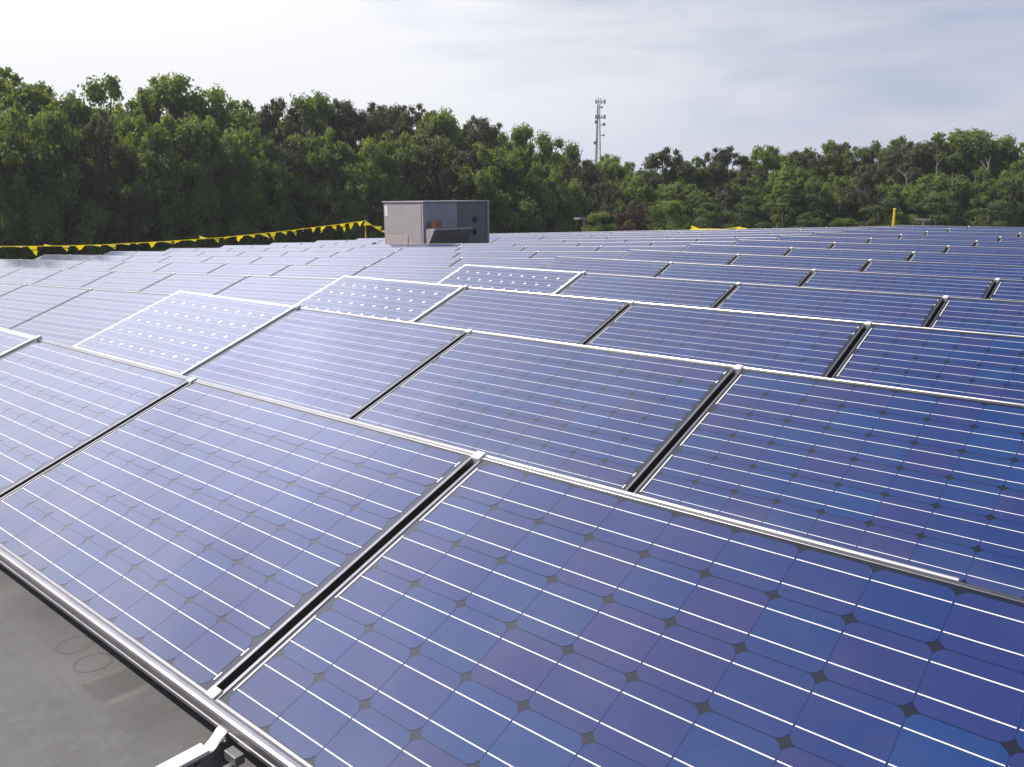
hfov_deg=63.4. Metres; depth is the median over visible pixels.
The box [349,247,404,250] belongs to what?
solar panel
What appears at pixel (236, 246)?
solar panel
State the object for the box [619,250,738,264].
solar panel
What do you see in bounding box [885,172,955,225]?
young oak
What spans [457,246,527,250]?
solar panel
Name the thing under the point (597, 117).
radio mast
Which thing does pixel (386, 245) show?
solar panel
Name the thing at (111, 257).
solar panel
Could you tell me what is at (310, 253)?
solar panel
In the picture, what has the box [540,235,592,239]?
solar panel
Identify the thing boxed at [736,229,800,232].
solar panel
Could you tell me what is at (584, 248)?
solar panel
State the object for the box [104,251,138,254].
solar panel
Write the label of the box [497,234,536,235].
solar panel
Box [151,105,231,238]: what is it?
oak tree
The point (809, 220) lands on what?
shrub
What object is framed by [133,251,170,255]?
solar panel
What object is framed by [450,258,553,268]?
solar panel
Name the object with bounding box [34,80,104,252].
oak tree
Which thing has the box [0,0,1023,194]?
sky
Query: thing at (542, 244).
solar panel
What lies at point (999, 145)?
young oak
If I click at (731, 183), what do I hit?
oak tree
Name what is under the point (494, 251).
wind deflector
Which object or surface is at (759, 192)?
oak tree
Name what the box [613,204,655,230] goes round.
plum shrub
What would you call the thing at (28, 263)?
solar panel
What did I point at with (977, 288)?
solar panel
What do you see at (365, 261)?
solar panel
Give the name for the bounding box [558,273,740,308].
solar panel
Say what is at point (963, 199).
oak tree
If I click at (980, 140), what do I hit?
oak tree
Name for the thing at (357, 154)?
oak tree
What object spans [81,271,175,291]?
solar panel
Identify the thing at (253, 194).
young oak
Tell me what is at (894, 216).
marker post
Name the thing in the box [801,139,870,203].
oak tree
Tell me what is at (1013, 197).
young oak
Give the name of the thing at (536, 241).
solar panel
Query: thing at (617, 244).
solar panel
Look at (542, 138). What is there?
locust tree
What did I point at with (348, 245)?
solar panel
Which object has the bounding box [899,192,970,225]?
shrub
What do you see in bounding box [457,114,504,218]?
pine tree
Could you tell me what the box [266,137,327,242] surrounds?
tree
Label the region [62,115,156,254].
tree
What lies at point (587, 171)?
pine tree
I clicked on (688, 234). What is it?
solar panel
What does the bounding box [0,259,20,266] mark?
solar panel
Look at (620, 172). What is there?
young oak
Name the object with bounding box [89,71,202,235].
oak tree
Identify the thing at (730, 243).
solar panel
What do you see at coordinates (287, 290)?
solar panel
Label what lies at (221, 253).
solar panel
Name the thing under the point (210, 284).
solar panel
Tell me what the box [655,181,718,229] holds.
oak tree
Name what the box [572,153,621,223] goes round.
oak tree
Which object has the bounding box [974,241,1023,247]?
solar panel
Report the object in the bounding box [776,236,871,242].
solar panel
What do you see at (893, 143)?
oak tree
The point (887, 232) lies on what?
solar panel
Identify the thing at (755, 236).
solar panel
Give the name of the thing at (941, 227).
solar panel
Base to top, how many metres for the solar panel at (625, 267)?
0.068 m
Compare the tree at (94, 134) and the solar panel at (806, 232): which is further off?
the tree at (94, 134)
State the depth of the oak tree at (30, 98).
41.14 m
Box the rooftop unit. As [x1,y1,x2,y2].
[382,200,489,243]
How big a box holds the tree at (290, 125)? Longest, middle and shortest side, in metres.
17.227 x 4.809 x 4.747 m
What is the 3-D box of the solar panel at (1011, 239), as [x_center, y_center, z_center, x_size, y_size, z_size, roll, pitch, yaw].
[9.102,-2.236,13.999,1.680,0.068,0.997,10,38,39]
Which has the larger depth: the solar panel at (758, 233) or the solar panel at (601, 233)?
the solar panel at (601, 233)
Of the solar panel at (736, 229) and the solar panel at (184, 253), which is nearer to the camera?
the solar panel at (184, 253)
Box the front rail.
[0,546,306,766]
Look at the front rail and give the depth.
2.00 m
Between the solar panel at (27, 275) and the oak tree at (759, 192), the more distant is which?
the oak tree at (759, 192)
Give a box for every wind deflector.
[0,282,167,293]
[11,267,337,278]
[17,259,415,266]
[41,339,959,581]
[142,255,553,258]
[300,307,1023,404]
[311,246,566,247]
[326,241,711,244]
[405,251,583,251]
[469,287,1023,336]
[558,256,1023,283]
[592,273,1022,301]
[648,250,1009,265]
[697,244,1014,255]
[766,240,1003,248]
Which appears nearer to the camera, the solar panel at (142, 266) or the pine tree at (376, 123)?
the solar panel at (142, 266)
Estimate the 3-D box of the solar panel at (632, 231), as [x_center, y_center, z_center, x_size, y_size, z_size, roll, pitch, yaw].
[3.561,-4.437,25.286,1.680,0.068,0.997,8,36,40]
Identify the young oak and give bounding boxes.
[0,101,81,259]
[99,106,192,250]
[181,83,271,241]
[222,120,305,244]
[332,138,403,239]
[428,114,486,199]
[479,122,538,232]
[489,162,544,232]
[596,174,672,230]
[601,161,649,229]
[735,144,818,225]
[747,169,815,227]
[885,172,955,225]
[946,133,1018,205]
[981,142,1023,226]
[986,160,1023,222]
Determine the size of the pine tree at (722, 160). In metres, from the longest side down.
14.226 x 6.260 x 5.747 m
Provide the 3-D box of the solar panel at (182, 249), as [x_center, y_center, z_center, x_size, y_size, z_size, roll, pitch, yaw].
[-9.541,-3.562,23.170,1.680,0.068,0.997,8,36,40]
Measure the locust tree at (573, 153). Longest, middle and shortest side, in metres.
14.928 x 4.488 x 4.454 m
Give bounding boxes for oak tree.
[0,66,94,239]
[0,86,65,231]
[0,123,64,258]
[15,112,114,254]
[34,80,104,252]
[50,98,118,253]
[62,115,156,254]
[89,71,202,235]
[122,109,196,250]
[131,114,236,249]
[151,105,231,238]
[172,115,264,247]
[225,99,293,243]
[255,119,320,244]
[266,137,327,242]
[273,89,361,240]
[286,127,368,241]
[320,128,365,239]
[338,129,394,236]
[355,131,433,237]
[405,107,465,200]
[449,141,540,233]
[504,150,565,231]
[513,160,575,232]
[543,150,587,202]
[547,177,600,231]
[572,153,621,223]
[598,168,664,216]
[650,184,693,229]
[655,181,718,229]
[658,169,715,218]
[664,155,731,224]
[716,167,768,224]
[718,168,738,220]
[730,151,796,218]
[730,173,782,228]
[769,175,843,227]
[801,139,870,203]
[818,172,871,226]
[858,135,915,191]
[862,177,929,226]
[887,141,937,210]
[903,127,975,212]
[918,176,981,225]
[919,127,996,221]
[940,165,1017,226]
[989,156,1023,226]
[1003,185,1023,226]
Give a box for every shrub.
[580,211,618,231]
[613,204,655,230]
[641,199,694,230]
[691,201,736,228]
[730,194,773,228]
[790,212,823,227]
[828,217,857,226]
[851,196,907,226]
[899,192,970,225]
[965,199,1020,226]
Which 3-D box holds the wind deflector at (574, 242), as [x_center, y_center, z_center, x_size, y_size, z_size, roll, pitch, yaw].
[-2.341,-3.151,20.016,16.742,0.457,0.260,8,15,40]
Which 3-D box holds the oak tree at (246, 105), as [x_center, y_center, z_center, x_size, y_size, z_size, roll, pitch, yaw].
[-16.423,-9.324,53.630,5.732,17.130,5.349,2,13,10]
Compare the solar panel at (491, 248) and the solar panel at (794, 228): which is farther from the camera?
the solar panel at (794, 228)
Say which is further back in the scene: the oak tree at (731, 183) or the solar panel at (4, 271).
the oak tree at (731, 183)
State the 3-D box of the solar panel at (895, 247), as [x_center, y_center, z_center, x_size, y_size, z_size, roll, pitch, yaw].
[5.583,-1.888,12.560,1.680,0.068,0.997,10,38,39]
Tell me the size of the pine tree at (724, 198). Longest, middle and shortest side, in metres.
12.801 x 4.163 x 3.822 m
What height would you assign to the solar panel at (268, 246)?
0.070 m
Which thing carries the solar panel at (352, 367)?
on the roof deck
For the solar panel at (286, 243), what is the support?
on the roof deck
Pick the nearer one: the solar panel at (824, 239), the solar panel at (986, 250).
the solar panel at (986, 250)
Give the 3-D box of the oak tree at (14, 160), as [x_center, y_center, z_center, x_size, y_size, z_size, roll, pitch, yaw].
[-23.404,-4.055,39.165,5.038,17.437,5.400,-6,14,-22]
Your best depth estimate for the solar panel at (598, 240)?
18.34 m
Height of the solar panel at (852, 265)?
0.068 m
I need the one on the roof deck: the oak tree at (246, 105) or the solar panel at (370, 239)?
the solar panel at (370, 239)
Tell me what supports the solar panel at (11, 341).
on the roof deck
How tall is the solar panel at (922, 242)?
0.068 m
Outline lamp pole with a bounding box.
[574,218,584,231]
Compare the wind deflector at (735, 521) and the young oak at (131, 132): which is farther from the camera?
the young oak at (131, 132)
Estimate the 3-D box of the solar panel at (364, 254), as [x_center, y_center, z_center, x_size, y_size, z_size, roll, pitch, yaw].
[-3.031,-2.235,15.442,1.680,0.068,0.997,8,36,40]
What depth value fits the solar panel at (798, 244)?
13.81 m
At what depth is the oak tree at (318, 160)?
46.95 m
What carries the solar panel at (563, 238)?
on the roof deck
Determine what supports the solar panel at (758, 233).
on the roof deck
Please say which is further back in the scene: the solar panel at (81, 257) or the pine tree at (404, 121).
the pine tree at (404, 121)
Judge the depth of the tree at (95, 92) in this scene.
44.34 m
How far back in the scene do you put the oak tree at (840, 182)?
53.12 m
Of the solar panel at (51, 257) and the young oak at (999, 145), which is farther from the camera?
the young oak at (999, 145)
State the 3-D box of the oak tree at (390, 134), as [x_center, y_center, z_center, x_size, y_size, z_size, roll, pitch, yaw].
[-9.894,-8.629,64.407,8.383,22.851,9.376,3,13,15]
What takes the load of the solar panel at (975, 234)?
on the roof deck
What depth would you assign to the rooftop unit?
20.50 m
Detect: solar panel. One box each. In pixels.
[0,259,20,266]
[0,267,23,277]
[0,268,64,283]
[0,283,26,295]
[0,284,93,328]
[0,327,42,358]
[0,339,196,497]
[0,380,485,699]
[5,260,50,267]
[9,289,171,345]
[33,255,69,259]
[34,269,114,287]
[35,260,86,268]
[61,255,99,260]
[70,261,126,270]
[73,290,300,375]
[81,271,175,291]
[89,255,133,260]
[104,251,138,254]
[108,261,172,271]
[124,255,171,261]
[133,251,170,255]
[139,273,249,294]
[155,262,226,273]
[160,256,213,262]
[162,251,205,255]
[166,248,198,250]
[186,308,472,419]
[195,248,231,250]
[198,251,244,255]
[202,256,262,263]
[208,263,291,275]
[215,276,336,304]
[215,456,1023,766]
[220,245,253,247]
[228,247,269,250]
[238,251,288,255]
[250,245,286,247]
[250,256,319,264]
[264,247,309,250]
[270,242,303,244]
[272,264,369,278]
[282,251,339,256]
[284,244,325,247]
[293,275,468,322]
[301,242,337,244]
[304,247,353,250]
[306,257,384,265]
[315,240,347,241]
[322,244,365,246]
[331,251,396,256]
[336,241,375,243]
[346,239,382,243]
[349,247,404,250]
[353,266,459,282]
[353,331,743,492]
[356,238,384,239]
[362,243,411,246]
[372,257,463,266]
[389,251,462,257]
[400,246,461,250]
[407,243,461,246]
[416,287,634,344]
[437,264,585,294]
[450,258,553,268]
[454,251,539,257]
[457,243,517,246]
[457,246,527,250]
[489,236,500,242]
[492,235,545,242]
[493,233,529,234]
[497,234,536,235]
[508,239,566,242]
[513,242,581,246]
[522,246,601,251]
[530,232,569,233]
[531,252,626,259]
[536,233,580,235]
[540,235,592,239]
[541,257,671,276]
[552,236,609,239]
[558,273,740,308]
[563,239,628,242]
[569,231,613,233]
[578,241,654,245]
[580,232,628,234]
[585,302,871,377]
[592,234,646,236]
[595,246,686,251]
[607,235,669,238]
[612,230,659,232]
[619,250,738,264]
[626,238,698,241]
[628,231,680,233]
[633,368,1023,597]
[645,233,705,235]
[650,241,736,245]
[656,262,815,286]
[659,229,710,231]
[668,235,736,237]
[680,230,737,232]
[682,244,792,255]
[696,237,777,241]
[705,232,770,234]
[710,228,765,230]
[715,283,948,327]
[729,254,871,271]
[733,240,835,248]
[735,234,812,237]
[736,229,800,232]
[765,227,826,229]
[770,231,842,233]
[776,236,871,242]
[785,248,914,260]
[799,229,869,231]
[801,270,999,298]
[812,233,901,238]
[826,226,892,228]
[831,243,949,252]
[831,323,1023,403]
[843,230,927,234]
[862,260,1023,279]
[868,238,977,246]
[870,227,949,231]
[893,225,969,228]
[899,235,1001,240]
[909,252,1023,265]
[926,231,1020,236]
[929,297,1023,335]
[945,246,1023,255]
[948,229,1023,232]
[968,226,1023,229]
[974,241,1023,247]
[989,279,1023,301]
[999,237,1023,241]
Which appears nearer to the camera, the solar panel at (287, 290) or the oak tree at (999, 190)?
the solar panel at (287, 290)
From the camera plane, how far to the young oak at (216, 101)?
48.41 m
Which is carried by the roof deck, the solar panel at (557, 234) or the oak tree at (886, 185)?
the solar panel at (557, 234)
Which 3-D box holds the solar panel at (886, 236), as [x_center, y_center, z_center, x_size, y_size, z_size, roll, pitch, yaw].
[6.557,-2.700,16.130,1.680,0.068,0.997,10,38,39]
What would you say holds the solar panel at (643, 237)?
on the roof deck
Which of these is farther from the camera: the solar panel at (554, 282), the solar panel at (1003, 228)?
the solar panel at (1003, 228)
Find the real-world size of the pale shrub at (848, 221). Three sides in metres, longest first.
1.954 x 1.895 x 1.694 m
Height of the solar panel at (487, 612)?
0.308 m
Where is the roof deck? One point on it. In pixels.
(73, 693)
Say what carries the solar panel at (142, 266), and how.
on the roof deck
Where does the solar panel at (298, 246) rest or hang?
on the roof deck
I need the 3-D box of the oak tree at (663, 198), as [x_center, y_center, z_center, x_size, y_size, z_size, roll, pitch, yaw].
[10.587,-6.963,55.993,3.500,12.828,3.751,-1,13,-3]
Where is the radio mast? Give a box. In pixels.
[594,97,605,162]
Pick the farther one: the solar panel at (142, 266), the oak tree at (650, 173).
the oak tree at (650, 173)
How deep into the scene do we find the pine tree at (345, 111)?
52.94 m
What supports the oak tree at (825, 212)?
on the ground
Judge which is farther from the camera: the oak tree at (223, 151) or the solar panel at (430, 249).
the oak tree at (223, 151)
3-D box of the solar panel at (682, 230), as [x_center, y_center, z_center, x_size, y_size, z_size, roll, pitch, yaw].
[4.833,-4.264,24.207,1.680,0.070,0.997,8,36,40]
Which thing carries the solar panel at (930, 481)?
on the roof deck
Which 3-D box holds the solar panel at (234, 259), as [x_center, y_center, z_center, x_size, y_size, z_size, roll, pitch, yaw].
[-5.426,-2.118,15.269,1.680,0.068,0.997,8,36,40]
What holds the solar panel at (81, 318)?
on the roof deck
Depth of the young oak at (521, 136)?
56.33 m
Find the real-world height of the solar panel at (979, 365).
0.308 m
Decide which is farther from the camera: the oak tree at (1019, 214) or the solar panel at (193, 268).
the oak tree at (1019, 214)
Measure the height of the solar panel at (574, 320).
0.308 m
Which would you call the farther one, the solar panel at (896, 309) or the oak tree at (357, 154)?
the oak tree at (357, 154)
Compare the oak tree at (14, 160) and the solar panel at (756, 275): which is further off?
the oak tree at (14, 160)
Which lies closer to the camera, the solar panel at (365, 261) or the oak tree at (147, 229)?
the solar panel at (365, 261)
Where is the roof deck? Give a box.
[0,564,267,766]
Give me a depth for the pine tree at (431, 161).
49.29 m
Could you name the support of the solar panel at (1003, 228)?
on the roof deck
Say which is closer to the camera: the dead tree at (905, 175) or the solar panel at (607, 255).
the solar panel at (607, 255)
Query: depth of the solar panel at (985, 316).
5.91 m
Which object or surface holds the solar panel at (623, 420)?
on the roof deck
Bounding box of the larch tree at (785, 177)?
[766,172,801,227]
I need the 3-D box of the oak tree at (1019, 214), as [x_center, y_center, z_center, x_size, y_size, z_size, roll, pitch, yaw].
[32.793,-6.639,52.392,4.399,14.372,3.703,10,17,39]
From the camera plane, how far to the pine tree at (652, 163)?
57.73 m
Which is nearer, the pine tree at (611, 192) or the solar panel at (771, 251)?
the solar panel at (771, 251)
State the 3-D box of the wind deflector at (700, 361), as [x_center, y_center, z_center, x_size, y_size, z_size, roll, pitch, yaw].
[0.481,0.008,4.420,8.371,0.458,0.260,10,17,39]
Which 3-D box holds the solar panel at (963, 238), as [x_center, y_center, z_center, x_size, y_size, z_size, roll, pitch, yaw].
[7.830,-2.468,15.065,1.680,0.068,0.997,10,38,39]
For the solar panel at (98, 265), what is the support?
on the roof deck
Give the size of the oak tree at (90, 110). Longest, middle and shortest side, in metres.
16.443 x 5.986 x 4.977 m
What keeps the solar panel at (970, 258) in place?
on the roof deck
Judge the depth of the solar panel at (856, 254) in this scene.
11.47 m
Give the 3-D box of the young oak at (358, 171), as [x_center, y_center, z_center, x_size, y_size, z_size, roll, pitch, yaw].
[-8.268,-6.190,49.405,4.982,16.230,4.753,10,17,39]
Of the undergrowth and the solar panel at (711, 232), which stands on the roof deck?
the solar panel at (711, 232)
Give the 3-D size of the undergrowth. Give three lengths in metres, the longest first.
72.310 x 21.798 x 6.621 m
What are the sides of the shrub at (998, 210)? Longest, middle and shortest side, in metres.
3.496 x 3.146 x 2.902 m
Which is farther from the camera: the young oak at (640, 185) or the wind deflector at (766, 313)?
the young oak at (640, 185)
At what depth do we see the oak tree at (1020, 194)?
56.33 m
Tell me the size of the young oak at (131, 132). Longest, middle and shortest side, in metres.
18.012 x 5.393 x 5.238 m
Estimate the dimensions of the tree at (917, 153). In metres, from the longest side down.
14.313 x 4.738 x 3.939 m
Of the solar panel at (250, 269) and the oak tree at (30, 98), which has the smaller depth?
the solar panel at (250, 269)
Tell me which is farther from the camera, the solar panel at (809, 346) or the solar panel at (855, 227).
the solar panel at (855, 227)
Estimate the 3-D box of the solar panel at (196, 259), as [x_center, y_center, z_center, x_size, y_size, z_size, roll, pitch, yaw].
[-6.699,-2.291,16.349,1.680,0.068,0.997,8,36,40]
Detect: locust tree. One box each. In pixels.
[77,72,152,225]
[496,127,553,189]
[524,137,582,232]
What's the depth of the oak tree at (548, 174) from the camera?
51.28 m
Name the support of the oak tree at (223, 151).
on the ground
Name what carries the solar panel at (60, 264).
on the roof deck
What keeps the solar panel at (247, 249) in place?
on the roof deck
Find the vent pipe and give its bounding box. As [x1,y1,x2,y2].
[916,219,929,225]
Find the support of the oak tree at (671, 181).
on the ground
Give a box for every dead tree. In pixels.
[897,169,913,184]
[951,172,958,199]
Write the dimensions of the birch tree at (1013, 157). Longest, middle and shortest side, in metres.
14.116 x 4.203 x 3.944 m
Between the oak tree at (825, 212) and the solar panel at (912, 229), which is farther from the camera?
the oak tree at (825, 212)
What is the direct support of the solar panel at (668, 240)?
on the roof deck
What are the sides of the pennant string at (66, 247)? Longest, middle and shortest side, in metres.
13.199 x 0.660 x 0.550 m
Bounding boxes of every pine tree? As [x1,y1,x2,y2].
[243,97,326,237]
[320,97,372,236]
[336,101,409,237]
[379,102,455,199]
[400,142,489,200]
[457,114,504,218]
[560,157,603,228]
[575,180,625,231]
[626,146,706,215]
[695,145,766,224]
[698,183,751,224]
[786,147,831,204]
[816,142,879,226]
[835,164,888,226]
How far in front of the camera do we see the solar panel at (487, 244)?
18.16 m
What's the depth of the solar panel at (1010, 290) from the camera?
7.28 m
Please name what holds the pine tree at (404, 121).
on the ground
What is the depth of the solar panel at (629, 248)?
13.74 m
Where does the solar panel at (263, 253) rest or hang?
on the roof deck
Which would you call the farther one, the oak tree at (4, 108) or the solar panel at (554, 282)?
the oak tree at (4, 108)
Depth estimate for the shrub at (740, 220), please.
49.65 m
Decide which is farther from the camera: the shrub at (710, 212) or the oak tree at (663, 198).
the oak tree at (663, 198)
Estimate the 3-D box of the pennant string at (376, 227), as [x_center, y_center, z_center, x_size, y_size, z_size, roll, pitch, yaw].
[-4.958,-5.709,30.265,0.910,0.489,0.503,0,13,2]
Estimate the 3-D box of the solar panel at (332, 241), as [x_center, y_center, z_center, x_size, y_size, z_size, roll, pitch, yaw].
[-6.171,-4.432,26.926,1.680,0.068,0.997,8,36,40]
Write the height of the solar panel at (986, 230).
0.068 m
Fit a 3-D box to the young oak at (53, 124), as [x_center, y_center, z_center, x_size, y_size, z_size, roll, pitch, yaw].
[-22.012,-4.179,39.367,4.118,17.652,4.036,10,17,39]
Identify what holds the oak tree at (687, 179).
on the ground
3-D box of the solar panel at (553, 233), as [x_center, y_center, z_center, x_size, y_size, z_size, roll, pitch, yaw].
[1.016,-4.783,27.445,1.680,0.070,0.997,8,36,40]
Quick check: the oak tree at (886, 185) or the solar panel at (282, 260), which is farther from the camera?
the oak tree at (886, 185)
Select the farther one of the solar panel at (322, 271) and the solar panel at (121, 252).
the solar panel at (121, 252)
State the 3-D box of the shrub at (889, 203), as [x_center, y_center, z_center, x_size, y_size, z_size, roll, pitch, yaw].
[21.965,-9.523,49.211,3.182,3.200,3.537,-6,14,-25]
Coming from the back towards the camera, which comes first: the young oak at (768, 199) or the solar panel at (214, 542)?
the young oak at (768, 199)
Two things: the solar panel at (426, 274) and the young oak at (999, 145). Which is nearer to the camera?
the solar panel at (426, 274)
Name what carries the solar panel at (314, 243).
on the roof deck
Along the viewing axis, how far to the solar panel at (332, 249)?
19.02 m
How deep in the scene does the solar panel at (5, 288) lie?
9.19 m
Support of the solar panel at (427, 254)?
on the roof deck
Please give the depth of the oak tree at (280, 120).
58.58 m
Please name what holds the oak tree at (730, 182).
on the ground
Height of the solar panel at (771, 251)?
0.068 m
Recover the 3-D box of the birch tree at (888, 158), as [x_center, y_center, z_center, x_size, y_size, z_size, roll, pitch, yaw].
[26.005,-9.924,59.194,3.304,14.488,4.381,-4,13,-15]
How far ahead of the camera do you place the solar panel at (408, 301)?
7.38 m
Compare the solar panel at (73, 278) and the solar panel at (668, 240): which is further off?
the solar panel at (668, 240)
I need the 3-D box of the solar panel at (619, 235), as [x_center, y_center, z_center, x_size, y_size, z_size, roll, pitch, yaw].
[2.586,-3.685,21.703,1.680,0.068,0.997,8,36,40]
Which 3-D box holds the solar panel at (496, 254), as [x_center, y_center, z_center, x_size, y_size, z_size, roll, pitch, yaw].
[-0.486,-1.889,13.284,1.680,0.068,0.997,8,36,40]
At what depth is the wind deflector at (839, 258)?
10.04 m
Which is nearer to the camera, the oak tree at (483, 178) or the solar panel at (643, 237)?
the solar panel at (643, 237)
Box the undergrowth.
[13,246,165,257]
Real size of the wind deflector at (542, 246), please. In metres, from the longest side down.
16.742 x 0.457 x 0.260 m
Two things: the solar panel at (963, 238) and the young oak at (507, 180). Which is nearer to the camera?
the solar panel at (963, 238)
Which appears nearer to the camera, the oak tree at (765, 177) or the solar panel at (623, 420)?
the solar panel at (623, 420)
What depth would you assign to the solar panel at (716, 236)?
18.45 m
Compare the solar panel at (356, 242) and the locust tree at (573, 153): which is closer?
the solar panel at (356, 242)
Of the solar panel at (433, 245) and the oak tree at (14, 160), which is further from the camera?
the oak tree at (14, 160)
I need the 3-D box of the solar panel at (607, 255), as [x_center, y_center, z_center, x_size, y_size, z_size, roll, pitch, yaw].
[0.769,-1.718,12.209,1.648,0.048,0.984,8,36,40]
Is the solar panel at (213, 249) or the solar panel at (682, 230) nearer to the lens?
the solar panel at (213, 249)
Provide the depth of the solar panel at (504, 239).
24.13 m
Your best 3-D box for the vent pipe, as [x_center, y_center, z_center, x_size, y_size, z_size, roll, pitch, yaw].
[10.618,-3.947,21.443,0.345,0.606,0.059,1,13,6]
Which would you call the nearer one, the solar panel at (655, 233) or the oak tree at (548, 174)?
the solar panel at (655, 233)
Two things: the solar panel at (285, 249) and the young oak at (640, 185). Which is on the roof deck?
the solar panel at (285, 249)
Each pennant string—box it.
[0,221,362,255]
[362,221,384,232]
[690,226,746,229]
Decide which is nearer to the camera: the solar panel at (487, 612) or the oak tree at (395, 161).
the solar panel at (487, 612)
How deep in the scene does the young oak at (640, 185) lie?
53.51 m
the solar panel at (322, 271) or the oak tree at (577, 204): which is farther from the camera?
the oak tree at (577, 204)
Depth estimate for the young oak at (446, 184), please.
56.01 m
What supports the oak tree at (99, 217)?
on the ground
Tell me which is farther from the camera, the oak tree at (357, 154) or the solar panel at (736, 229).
the oak tree at (357, 154)
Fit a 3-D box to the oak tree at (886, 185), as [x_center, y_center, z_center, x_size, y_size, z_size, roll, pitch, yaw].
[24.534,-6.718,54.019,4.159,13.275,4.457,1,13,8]
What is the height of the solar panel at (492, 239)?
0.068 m
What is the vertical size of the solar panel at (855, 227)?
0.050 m
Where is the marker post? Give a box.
[892,208,896,226]
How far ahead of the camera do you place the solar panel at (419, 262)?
12.19 m
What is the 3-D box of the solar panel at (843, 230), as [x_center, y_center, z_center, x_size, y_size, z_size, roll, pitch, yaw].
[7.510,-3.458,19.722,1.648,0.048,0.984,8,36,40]
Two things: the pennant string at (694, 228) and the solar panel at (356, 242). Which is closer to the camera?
the solar panel at (356, 242)
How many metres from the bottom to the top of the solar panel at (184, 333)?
0.308 m
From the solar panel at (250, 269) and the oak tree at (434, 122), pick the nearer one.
the solar panel at (250, 269)
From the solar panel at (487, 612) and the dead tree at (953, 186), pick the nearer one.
the solar panel at (487, 612)
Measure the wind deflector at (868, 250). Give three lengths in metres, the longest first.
8.371 x 0.457 x 0.260 m
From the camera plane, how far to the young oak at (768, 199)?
53.80 m
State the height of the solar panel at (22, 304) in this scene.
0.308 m
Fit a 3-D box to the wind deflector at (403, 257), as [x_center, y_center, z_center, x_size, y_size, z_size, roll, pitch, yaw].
[-5.711,-2.281,16.259,16.742,0.457,0.260,8,15,40]
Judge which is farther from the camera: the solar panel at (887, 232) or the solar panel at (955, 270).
the solar panel at (887, 232)
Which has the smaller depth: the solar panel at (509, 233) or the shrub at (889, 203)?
the solar panel at (509, 233)
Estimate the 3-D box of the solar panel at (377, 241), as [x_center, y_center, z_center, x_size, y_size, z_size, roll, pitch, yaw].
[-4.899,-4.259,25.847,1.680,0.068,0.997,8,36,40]
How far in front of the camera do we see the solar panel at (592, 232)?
26.55 m
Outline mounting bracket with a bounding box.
[156,725,244,766]
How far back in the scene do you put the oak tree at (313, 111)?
51.02 m
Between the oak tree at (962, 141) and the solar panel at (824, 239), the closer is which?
the solar panel at (824, 239)
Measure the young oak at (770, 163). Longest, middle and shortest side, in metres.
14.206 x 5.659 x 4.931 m
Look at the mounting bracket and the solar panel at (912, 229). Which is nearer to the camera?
the mounting bracket
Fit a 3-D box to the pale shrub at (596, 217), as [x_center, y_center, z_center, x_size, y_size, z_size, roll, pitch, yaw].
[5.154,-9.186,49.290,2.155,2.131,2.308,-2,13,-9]
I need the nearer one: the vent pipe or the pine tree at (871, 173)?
the vent pipe
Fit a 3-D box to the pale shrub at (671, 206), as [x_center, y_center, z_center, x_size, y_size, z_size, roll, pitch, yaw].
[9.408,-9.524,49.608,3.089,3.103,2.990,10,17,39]
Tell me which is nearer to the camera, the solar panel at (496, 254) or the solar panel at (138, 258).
the solar panel at (496, 254)

